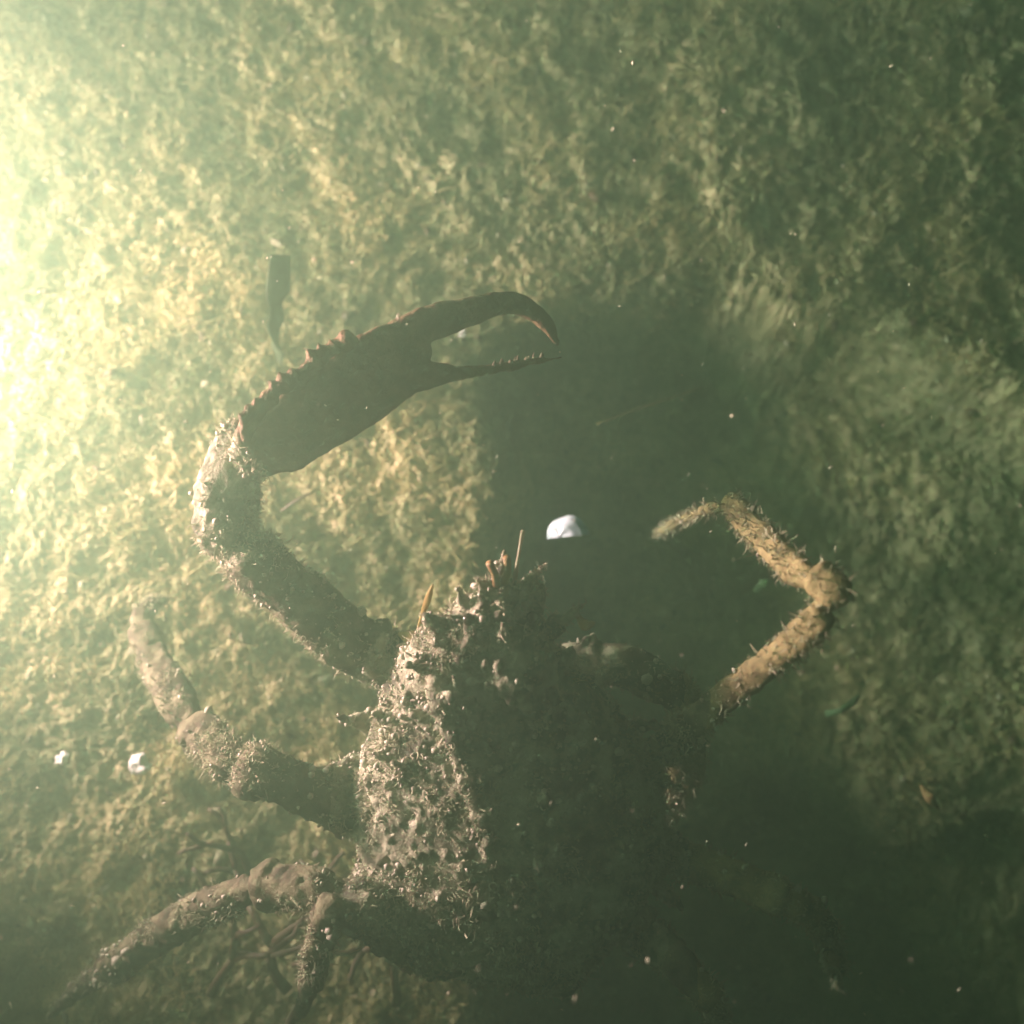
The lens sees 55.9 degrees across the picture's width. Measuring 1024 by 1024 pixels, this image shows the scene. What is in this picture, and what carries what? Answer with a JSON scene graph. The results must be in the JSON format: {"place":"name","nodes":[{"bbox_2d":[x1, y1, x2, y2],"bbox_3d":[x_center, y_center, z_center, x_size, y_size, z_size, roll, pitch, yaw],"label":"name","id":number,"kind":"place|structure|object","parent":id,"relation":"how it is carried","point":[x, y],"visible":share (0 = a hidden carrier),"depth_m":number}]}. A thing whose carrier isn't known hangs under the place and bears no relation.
{"place":"outdoors","nodes":[
{"label":"outdoors","id":0,"kind":"place"},
{"bbox_2d":[0,4,1021,1014],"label":"water flecks","id":1,"kind":"object","parent":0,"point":[438,613],"visible":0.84,"depth_m":0.52},
{"bbox_2d":[0,0,1023,1023],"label":"seabed","id":2,"kind":"structure","parent":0,"point":[543,378],"depth_m":0.87},
{"bbox_2d":[54,751,68,765],"bbox_3d":[-0.352,0.192,0.753,0.010,0.006,0.011,14,80,3],"label":"shell","id":3,"kind":"object","parent":2,"relation":"on","point":[61,758],"visible":1,"depth_m":0.75},
{"bbox_2d":[129,753,152,775],"bbox_3d":[-0.291,0.198,0.751,0.020,0.006,0.019,-25,104,13],"label":"shell","id":4,"kind":"object","parent":2,"relation":"on","point":[139,765],"visible":1,"depth_m":0.75},
{"bbox_2d":[177,806,251,875],"bbox_3d":[-0.212,0.245,0.721,0.055,0.033,0.045,24,81,4],"label":"seaweed sprig","id":5,"kind":"object","parent":2,"relation":"on","point":[232,846],"visible":0.98,"depth_m":0.71},
{"bbox_2d":[206,919,302,997],"bbox_3d":[-0.198,0.317,0.706,0.091,0.038,0.048,-31,81,-5],"label":"seaweed sprig","id":6,"kind":"object","parent":2,"relation":"on","point":[275,951],"visible":0.91,"depth_m":0.70},
{"bbox_2d":[177,841,344,995],"bbox_3d":[-0.184,0.301,0.711,0.124,0.030,0.112,0,80,0],"label":"seaweed sprig","id":7,"kind":"object","parent":2,"relation":"on","point":[283,985],"visible":0.44,"depth_m":0.71},
{"bbox_2d":[266,254,290,366],"bbox_3d":[-0.184,-0.161,0.776,0.018,0.104,0.063,21,81,4],"label":"small fish","id":8,"kind":"object","parent":2,"relation":"on","point":[278,283],"visible":1,"depth_m":0.74},
{"bbox_2d":[280,490,313,511],"bbox_3d":[-0.174,-0.009,0.784,0.032,0.007,0.003,-31,81,-5],"label":"twig","id":9,"kind":"object","parent":2,"relation":"on","point":[295,501],"visible":1,"depth_m":0.78},
{"bbox_2d":[333,946,401,1007],"bbox_3d":[-0.086,0.336,0.707,0.078,0.030,0.058,-15,80,-3],"label":"seaweed sprig","id":10,"kind":"object","parent":2,"relation":"on","point":[396,991],"visible":0.46,"depth_m":0.71},
{"bbox_2d":[46,291,856,1023],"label":"spider crab","id":11,"kind":"object","parent":2,"relation":"on","point":[452,873],"visible":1,"depth_m":0.56},
{"bbox_2d":[398,630,414,645],"bbox_3d":[-0.058,0.077,0.578,0.012,0.012,0.021,-41,83,-7],"label":"seaweed scrap","id":12,"kind":"object","parent":11,"relation":"on","point":[406,634],"visible":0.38,"depth_m":0.58},
{"bbox_2d":[416,584,433,629],"bbox_3d":[-0.052,0.063,0.560,0.004,0.051,0.040,22,81,4],"label":"seaweed","id":13,"kind":"object","parent":11,"relation":"attached to","point":[427,601],"visible":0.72,"depth_m":0.54},
{"bbox_2d":[576,613,594,630],"bbox_3d":[0.040,0.060,0.530,0.010,0.012,0.011,0,80,0],"label":"seaweed scrap","id":14,"kind":"object","parent":11,"relation":"attached to","point":[584,624],"visible":1,"depth_m":0.53},
{"bbox_2d":[458,329,466,337],"bbox_3d":[-0.042,-0.153,0.825,0.007,0.004,0.010,21,63,4],"label":"shell","id":15,"kind":"object","parent":2,"relation":"on","point":[462,334],"visible":0.95,"depth_m":0.82},
{"bbox_2d":[0,0,1023,1023],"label":"dark grit","id":16,"kind":"object","parent":2,"relation":"on","point":[591,195],"visible":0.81,"depth_m":0.87},
{"bbox_2d":[1,0,1023,1023],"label":"pale grit","id":17,"kind":"object","parent":2,"relation":"on","point":[328,678],"visible":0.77,"depth_m":0.86},
{"bbox_2d":[547,515,589,538],"bbox_3d":[0.025,0.007,0.460,0.024,0.008,0.010,-8,85,37],"label":"shell","id":18,"kind":"object","parent":2,"relation":"on","point":[568,525],"visible":1,"depth_m":0.46},
{"bbox_2d":[667,62,695,72],"bbox_3d":[0.150,-0.394,0.852,0.025,0.006,0.009,0,80,0],"label":"seaweed scrap","id":19,"kind":"object","parent":2,"relation":"on","point":[681,65],"visible":1,"depth_m":0.85},
{"bbox_2d":[824,694,860,717],"bbox_3d":[0.257,0.151,0.748,0.029,0.012,0.006,-28,81,-5],"label":"seaweed scrap","id":20,"kind":"object","parent":2,"relation":"on","point":[852,702],"visible":1,"depth_m":0.74},
{"bbox_2d":[919,785,939,809],"bbox_3d":[0.322,0.222,0.745,0.008,0.011,0.021,-30,81,-5],"label":"seaweed scrap","id":21,"kind":"object","parent":2,"relation":"on","point":[929,797],"visible":1,"depth_m":0.74},
{"bbox_2d":[597,387,702,424],"bbox_3d":[0.108,-0.083,0.754,0.088,0.002,0.002,-19,81,-3],"label":"filament","id":22,"kind":"object","parent":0,"point":[649,405],"visible":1,"depth_m":0.75},
{"bbox_2d":[754,578,769,592],"bbox_3d":[0.201,0.059,0.774,0.011,0.012,0.011,0,80,0],"label":"seaweed scrap","id":23,"kind":"object","parent":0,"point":[762,584],"visible":0.98,"depth_m":0.77}
]}

